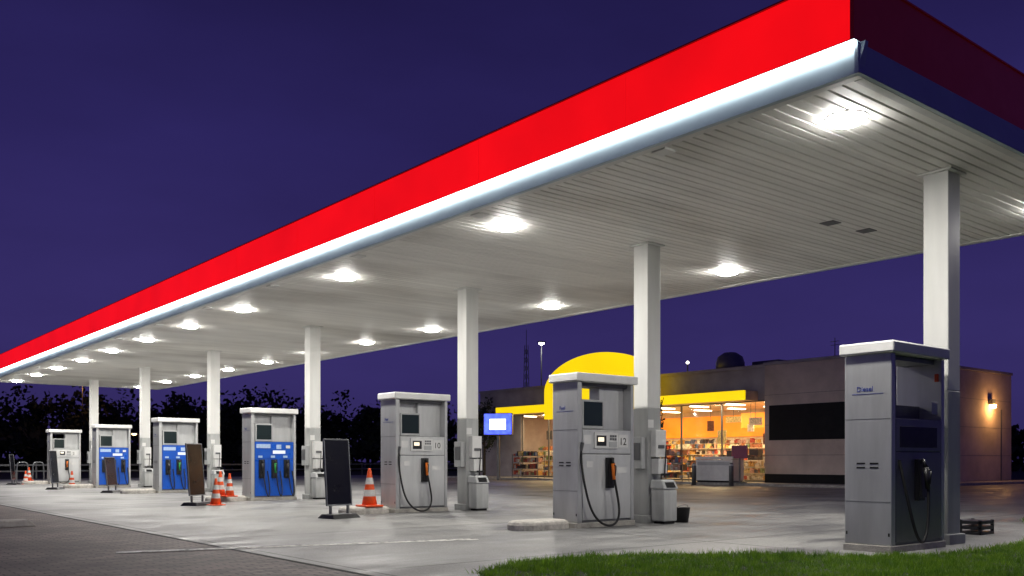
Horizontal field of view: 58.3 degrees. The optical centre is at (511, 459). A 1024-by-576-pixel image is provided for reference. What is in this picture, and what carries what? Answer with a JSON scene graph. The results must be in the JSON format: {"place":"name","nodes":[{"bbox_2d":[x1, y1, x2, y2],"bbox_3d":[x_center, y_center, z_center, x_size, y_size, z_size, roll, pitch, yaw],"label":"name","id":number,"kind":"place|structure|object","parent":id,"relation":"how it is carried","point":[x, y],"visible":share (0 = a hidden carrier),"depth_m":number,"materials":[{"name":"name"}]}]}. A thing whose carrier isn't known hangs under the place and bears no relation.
{"place":"outdoors","nodes":[
{"label":"outdoors","id":0,"kind":"place"},
{"bbox_2d":[0,519,35,527],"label":"kerb block","id":1,"kind":"structure","parent":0,"point":[14,522],"depth_m":15.08,"materials":[{"name":"concrete"}]},
{"bbox_2d":[0,505,362,575],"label":"block paving","id":2,"kind":"structure","parent":0,"point":[49,545],"depth_m":10.42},
{"bbox_2d":[0,475,1023,575],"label":"forecourt pavement","id":3,"kind":"structure","parent":0,"point":[759,518],"depth_m":15.54,"materials":[{"name":"concrete"}]},
{"bbox_2d":[6,454,20,484],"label":"pavement sign","id":4,"kind":"object","parent":3,"relation":"on","point":[12,466],"visible":1,"depth_m":40.51,"materials":[{"name":"metal"}]},
{"bbox_2d":[23,471,27,480],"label":"traffic cone","id":5,"kind":"object","parent":3,"relation":"on","point":[25,478],"visible":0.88,"depth_m":41.38,"materials":[{"name":"orange plastic"}]},
{"bbox_2d":[16,462,44,482],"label":"hoop barrier","id":6,"kind":"object","parent":3,"relation":"on","point":[32,469],"visible":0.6,"depth_m":44.75,"materials":[{"name":"silver metal"}]},
{"bbox_2d":[27,467,33,480],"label":"traffic cone","id":7,"kind":"object","parent":3,"relation":"on","point":[29,475],"visible":0.82,"depth_m":42.00,"materials":[{"name":"orange plastic"}]},
{"bbox_2d":[21,481,47,483],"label":"island kerb","id":8,"kind":"structure","parent":3,"relation":"on","point":[34,482],"depth_m":41.40,"materials":[{"name":"paint"}]},
{"bbox_2d":[45,450,64,489],"bbox_3d":[-16.991,0.375,34.130,0.461,1.450,0.722,0,0,-5],"label":"pavement sign","id":9,"kind":"object","parent":3,"relation":"on","point":[53,464],"visible":0.99,"depth_m":34.05,"materials":[{"name":"metal"}]},
{"bbox_2d":[46,429,81,483],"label":"fuel pump","id":10,"kind":"object","parent":3,"relation":"on","point":[67,448],"visible":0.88,"depth_m":42.21,"materials":[{"name":"metal"}]},
{"bbox_2d":[53,449,78,480],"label":"door panels","id":11,"kind":"structure","parent":10,"relation":"in","point":[63,474],"depth_m":42.26,"materials":[{"name":"metal"}]},
{"bbox_2d":[69,471,74,483],"bbox_3d":[-17.787,0.770,37.091,0.358,0.660,0.358,0,0,-39],"label":"traffic cone","id":12,"kind":"object","parent":3,"relation":"on","point":[71,480],"visible":0.6,"depth_m":37.03,"materials":[{"name":"orange plastic"}]},
{"bbox_2d":[63,484,93,487],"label":"island kerb","id":13,"kind":"structure","parent":3,"relation":"on","point":[78,486],"depth_m":35.60,"materials":[{"name":"paint"}]},
{"bbox_2d":[100,457,120,492],"bbox_3d":[-13.395,0.500,30.739,0.461,1.200,0.722,0,0,5],"label":"pavement sign","id":14,"kind":"object","parent":3,"relation":"on","point":[110,471],"visible":0.96,"depth_m":30.68,"materials":[{"name":"metal"}]},
{"bbox_2d":[90,424,131,487],"bbox_3d":[-15.947,-0.150,36.571,1.400,2.500,0.830,0,0,-39],"label":"fuel pump","id":15,"kind":"object","parent":3,"relation":"on","point":[111,441],"visible":0.75,"depth_m":36.40,"materials":[{"name":"metal"}]},
{"bbox_2d":[99,448,128,484],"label":"door panels","id":16,"kind":"structure","parent":15,"relation":"in","point":[102,478],"depth_m":36.48,"materials":[{"name":"blue metal"}]},
{"bbox_2d":[120,489,155,493],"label":"island kerb","id":17,"kind":"structure","parent":3,"relation":"on","point":[131,491],"depth_m":29.81,"materials":[{"name":"paint"}]},
{"bbox_2d":[142,468,152,486],"bbox_3d":[-14.728,0.720,37.133,0.374,0.760,0.333,0,0,-39],"label":"trash bin","id":18,"kind":"object","parent":3,"relation":"on","point":[147,477],"visible":0.87,"depth_m":37.03,"materials":[{"name":"grey plastic"}]},
{"bbox_2d":[151,417,199,492],"bbox_3d":[-11.278,-0.150,30.829,1.400,2.500,0.830,0,0,-39],"label":"fuel pump","id":19,"kind":"object","parent":3,"relation":"on","point":[172,437],"visible":0.76,"depth_m":30.56,"materials":[{"name":"metal"}]},
{"bbox_2d":[162,445,187,488],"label":"door panels","id":20,"kind":"structure","parent":19,"relation":"in","point":[166,484],"depth_m":30.56,"materials":[{"name":"blue metal"}]},
{"bbox_2d":[181,443,209,505],"bbox_3d":[-7.593,0.350,22.129,0.461,1.500,0.722,0,0,14],"label":"pavement sign","id":21,"kind":"object","parent":3,"relation":"on","point":[195,469],"visible":0.97,"depth_m":22.09,"materials":[{"name":"metal"}]},
{"bbox_2d":[207,478,225,505],"bbox_3d":[-7.150,0.770,22.155,0.358,0.660,0.358,0,0,-39],"label":"traffic cone","id":22,"kind":"object","parent":3,"relation":"on","point":[215,499],"visible":0.99,"depth_m":22.08,"materials":[{"name":"orange plastic"}]},
{"bbox_2d":[211,470,224,490],"bbox_3d":[-10.059,0.720,31.391,0.374,0.760,0.333,0,0,-39],"label":"trash bin","id":23,"kind":"object","parent":3,"relation":"on","point":[214,473],"visible":0.45,"depth_m":31.27,"materials":[{"name":"grey plastic"}]},
{"bbox_2d":[205,495,246,501],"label":"island kerb","id":24,"kind":"structure","parent":3,"relation":"on","point":[229,499],"depth_m":24.15,"materials":[{"name":"paint"}]},
{"bbox_2d":[211,471,224,495],"bbox_3d":[-7.649,0.620,24.069,0.358,0.660,0.358,0,0,-39],"label":"traffic cone","id":25,"kind":"object","parent":24,"relation":"on","point":[221,485],"visible":0.62,"depth_m":24.01,"materials":[{"name":"orange plastic"}]},
{"bbox_2d":[222,473,237,496],"bbox_3d":[-7.327,0.650,23.815,0.326,0.600,0.326,0,0,-39],"label":"traffic cone","id":26,"kind":"object","parent":3,"relation":"on","point":[229,492],"visible":1,"depth_m":23.75,"materials":[{"name":"orange plastic"}]},
{"bbox_2d":[240,407,297,500],"bbox_3d":[-6.609,-0.150,25.088,1.400,2.500,0.830,0,0,-39],"label":"fuel pump","id":27,"kind":"object","parent":3,"relation":"on","point":[268,453],"visible":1,"depth_m":24.86,"materials":[{"name":"metal"}]},
{"bbox_2d":[255,442,292,495],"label":"door panels","id":28,"kind":"structure","parent":27,"relation":"in","point":[266,453],"depth_m":24.90,"materials":[{"name":"blue metal"}]},
{"bbox_2d":[116,538,478,552],"bbox_3d":[-2.577,1.088,11.728,4.563,0.001,0.190,0,0,-24],"label":"painted line","id":29,"kind":"object","parent":3,"relation":"on","point":[292,545],"visible":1,"depth_m":11.68,"materials":[{"name":"paint"}]},
{"bbox_2d":[311,472,324,498],"bbox_3d":[-5.391,0.720,25.650,0.374,0.760,0.333,0,0,-39],"label":"trash bin","id":30,"kind":"object","parent":3,"relation":"on","point":[317,486],"visible":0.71,"depth_m":25.52,"materials":[{"name":"grey plastic"}]},
{"bbox_2d":[318,439,359,518],"bbox_3d":[-3.262,0.350,17.326,0.461,1.500,0.682,0,0,39],"label":"pavement sign","id":31,"kind":"object","parent":3,"relation":"on","point":[337,470],"visible":1,"depth_m":17.32,"materials":[{"name":"metal"}]},
{"bbox_2d":[338,506,388,514],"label":"island kerb","id":32,"kind":"structure","parent":3,"relation":"on","point":[369,510],"depth_m":18.47,"materials":[{"name":"paint"}]},
{"bbox_2d":[355,468,383,506],"bbox_3d":[-2.906,0.560,18.710,0.423,0.780,0.423,0,0,-39],"label":"traffic cone","id":33,"kind":"object","parent":32,"relation":"on","point":[369,498],"visible":1,"depth_m":18.62,"materials":[{"name":"orange plastic"}]},
{"bbox_2d":[378,392,449,512],"bbox_3d":[-2.023,-0.150,19.449,1.400,2.500,0.868,0,0,-39],"label":"fuel pump","id":34,"kind":"object","parent":3,"relation":"on","point":[413,452],"visible":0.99,"depth_m":19.21,"materials":[{"name":"metal"}]},
{"bbox_2d":[400,436,443,506],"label":"door panels","id":35,"kind":"structure","parent":34,"relation":"in","point":[417,492],"depth_m":19.26,"materials":[{"name":"metal"}]},
{"bbox_2d":[468,476,489,510],"bbox_3d":[-0.722,0.720,19.908,0.374,0.760,0.333,0,0,-39],"label":"trash bin","id":36,"kind":"object","parent":3,"relation":"on","point":[478,493],"visible":1,"depth_m":19.80,"materials":[{"name":"grey plastic"}]},
{"bbox_2d":[478,394,496,475],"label":"tree","id":37,"kind":"object","parent":3,"relation":"on","point":[483,410],"visible":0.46,"depth_m":54.29,"materials":[{"name":"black plant"}]},
{"bbox_2d":[484,413,512,479],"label":"illuminated sign","id":38,"kind":"object","parent":3,"relation":"on","point":[498,424],"visible":0.94,"depth_m":49.92,"materials":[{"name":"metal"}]},
{"bbox_2d":[0,0,1023,544],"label":"fuel station canopy","id":39,"kind":"object","parent":3,"relation":"on","point":[784,138],"visible":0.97,"depth_m":14.31,"materials":[{"name":"metal"}]},
{"bbox_2d":[87,445,91,462],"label":"windscreen wash station","id":40,"kind":"object","parent":39,"relation":"attached to","point":[88,456],"visible":0.36,"depth_m":43.03,"materials":[{"name":"white plastic"}]},
{"bbox_2d":[137,443,151,466],"bbox_3d":[-14.943,-0.200,37.280,0.673,1.001,0.282,0,0,4],"label":"windscreen wash station","id":41,"kind":"object","parent":39,"relation":"attached to","point":[147,454],"visible":1,"depth_m":37.22,"materials":[{"name":"white plastic"}]},
{"bbox_2d":[204,440,221,467],"bbox_3d":[-10.275,-0.200,31.539,0.673,1.001,0.282,0,0,4],"label":"windscreen wash station","id":42,"kind":"object","parent":39,"relation":"attached to","point":[217,456],"visible":1,"depth_m":31.47,"materials":[{"name":"white plastic"}]},
{"bbox_2d":[302,435,323,470],"bbox_3d":[-5.606,-0.200,25.797,0.673,1.001,0.282,0,0,4],"label":"windscreen wash station","id":43,"kind":"object","parent":39,"relation":"attached to","point":[317,449],"visible":0.98,"depth_m":25.73,"materials":[{"name":"white plastic"}]},
{"bbox_2d":[454,428,483,473],"bbox_3d":[-0.938,-0.200,20.056,0.673,1.001,0.282,0,0,4],"label":"windscreen wash station","id":44,"kind":"object","parent":39,"relation":"attached to","point":[475,446],"visible":1,"depth_m":19.99,"materials":[{"name":"white plastic"}]},
{"bbox_2d":[634,420,669,476],"bbox_3d":[2.406,-0.200,15.944,0.673,1.001,0.282,0,0,4],"label":"windscreen wash station","id":45,"kind":"object","parent":39,"relation":"attached to","point":[658,446],"visible":0.91,"depth_m":15.87,"materials":[{"name":"white plastic"}]},
{"bbox_2d":[507,518,568,530],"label":"island kerb","id":46,"kind":"structure","parent":3,"relation":"on","point":[536,524],"depth_m":14.21,"materials":[{"name":"paint"}]},
{"bbox_2d":[549,372,637,527],"bbox_3d":[1.415,-0.150,15.220,1.400,2.500,0.868,0,0,-39],"label":"fuel pump","id":47,"kind":"object","parent":3,"relation":"on","point":[593,460],"visible":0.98,"depth_m":14.97,"materials":[{"name":"metal"}]},
{"bbox_2d":[582,429,629,519],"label":"door panels","id":48,"kind":"structure","parent":47,"relation":"in","point":[603,501],"depth_m":15.01,"materials":[{"name":"metal"}]},
{"bbox_2d":[650,480,677,523],"bbox_3d":[2.622,0.720,15.796,0.374,0.760,0.333,0,0,-39],"label":"trash bin","id":49,"kind":"object","parent":3,"relation":"on","point":[664,501],"visible":0.98,"depth_m":15.69,"materials":[{"name":"grey plastic"}]},
{"bbox_2d":[674,505,690,522],"bbox_3d":[2.979,0.941,16.149,0.331,0.318,0.330,0,0,-39],"label":"bucket","id":50,"kind":"object","parent":3,"relation":"on","point":[683,514],"visible":0.88,"depth_m":16.03,"materials":[{"name":"black plastic"}]},
{"bbox_2d":[692,463,695,484],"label":"bollard","id":51,"kind":"object","parent":3,"relation":"on","point":[693,473],"visible":0.88,"depth_m":40.18,"materials":[{"name":"metal"}]},
{"bbox_2d":[729,463,733,485],"bbox_3d":[9.250,0.605,38.712,0.200,0.990,0.200,0,0,-39],"label":"bollard","id":52,"kind":"object","parent":3,"relation":"on","point":[731,474],"visible":0.88,"depth_m":38.63,"materials":[{"name":"metal"}]},
{"bbox_2d":[839,340,949,552],"bbox_3d":[4.786,-0.150,11.312,1.400,2.500,0.827,0,0,-39],"label":"diesel pump","id":53,"kind":"object","parent":3,"relation":"on","point":[894,476],"visible":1,"depth_m":11.02,"materials":[{"name":"metal"}]},
{"bbox_2d":[895,418,940,541],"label":"door panels","id":54,"kind":"structure","parent":53,"relation":"in","point":[904,531],"depth_m":11.06,"materials":[{"name":"metal"}]},
{"bbox_2d":[960,518,993,534],"bbox_3d":[6.873,0.990,13.580,0.440,0.220,0.320,0,0,-39],"label":"black crate","id":55,"kind":"object","parent":3,"relation":"on","point":[979,528],"visible":0.78,"depth_m":13.47,"materials":[{"name":"plastic"}]},
{"bbox_2d":[0,462,1023,575],"bbox_3d":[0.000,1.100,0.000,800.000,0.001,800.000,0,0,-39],"label":"ground","id":56,"kind":"structure","parent":0,"point":[1017,475],"depth_m":69.61,"materials":[{"name":"grey concrete"}]},
{"bbox_2d":[131,432,139,471],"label":"street lamp","id":57,"kind":"object","parent":56,"relation":"on","point":[134,433],"visible":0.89,"depth_m":87.03,"materials":[{"name":"metal"}]},
{"bbox_2d":[1,505,370,575],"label":"drain channel","id":58,"kind":"object","parent":56,"relation":"on","point":[212,545],"visible":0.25,"depth_m":11.47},
{"bbox_2d":[0,463,456,478],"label":"boundary fence","id":59,"kind":"object","parent":56,"relation":"on","point":[36,465],"visible":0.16,"depth_m":58.61,"materials":[{"name":"metal"}]},
{"bbox_2d":[0,383,1023,471],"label":"tree row","id":60,"kind":"object","parent":56,"relation":"on","point":[24,437],"visible":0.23,"depth_m":91.72,"materials":[{"name":"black plant"}]},
{"bbox_2d":[523,330,528,386],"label":"radio mast","id":61,"kind":"object","parent":56,"relation":"on","point":[526,351],"visible":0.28,"depth_m":89.40,"materials":[{"name":"metal"}]},
{"bbox_2d":[538,341,544,385],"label":"street lamp","id":62,"kind":"object","parent":56,"relation":"on","point":[541,343],"visible":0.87,"depth_m":80.01,"materials":[{"name":"metal"}]},
{"bbox_2d":[479,341,1012,483],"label":"service station shop","id":63,"kind":"structure","parent":56,"relation":"on","point":[784,420],"depth_m":42.76,"materials":[{"name":"concrete"}]},
{"bbox_2d":[521,400,764,481],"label":"window frames","id":64,"kind":"structure","parent":63,"relation":"in","point":[681,406],"depth_m":43.98,"materials":[{"name":"metal"}]},
{"bbox_2d":[765,402,844,483],"bbox_3d":[12.437,-1.510,38.017,0.028,4.980,4.680,0,0,-39],"label":"annex dark window","id":65,"kind":"structure","parent":63,"relation":"in","point":[809,421],"depth_m":38.20,"materials":[{"name":"black glass"}]},
{"bbox_2d":[0,0,1023,462],"label":"sky","id":66,"kind":"structure","parent":0,"point":[143,143],"materials":[{"name":"blue"}]},
{"bbox_2d":[447,476,1023,487],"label":"shop sidewalk","id":67,"kind":"structure","parent":0,"point":[803,484],"depth_m":39.97,"materials":[{"name":"concrete"}]},
{"bbox_2d":[512,451,544,477],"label":"display rack","id":68,"kind":"object","parent":67,"relation":"on","point":[518,472],"visible":1,"depth_m":50.46,"materials":[{"name":"metal"}]},
{"bbox_2d":[662,449,689,480],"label":"display rack","id":69,"kind":"object","parent":67,"relation":"on","point":[682,467],"visible":0.69,"depth_m":42.20,"materials":[{"name":"metal"}]},
{"bbox_2d":[695,457,743,482],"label":"ice chest freezer","id":70,"kind":"object","parent":67,"relation":"on","point":[712,470],"visible":0.81,"depth_m":40.02,"materials":[{"name":"grey metal"}]},
{"bbox_2d":[732,445,747,482],"bbox_3d":[9.730,0.180,39.231,0.400,1.600,0.800,0,0,-39],"label":"price sign","id":71,"kind":"object","parent":67,"relation":"on","point":[740,451],"visible":0.96,"depth_m":39.20,"materials":[{"name":"metal"}]},
{"bbox_2d":[464,517,1023,575],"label":"lawn","id":72,"kind":"structure","parent":0,"point":[1004,559],"depth_m":9.19,"materials":[{"name":"plant"}]}
]}

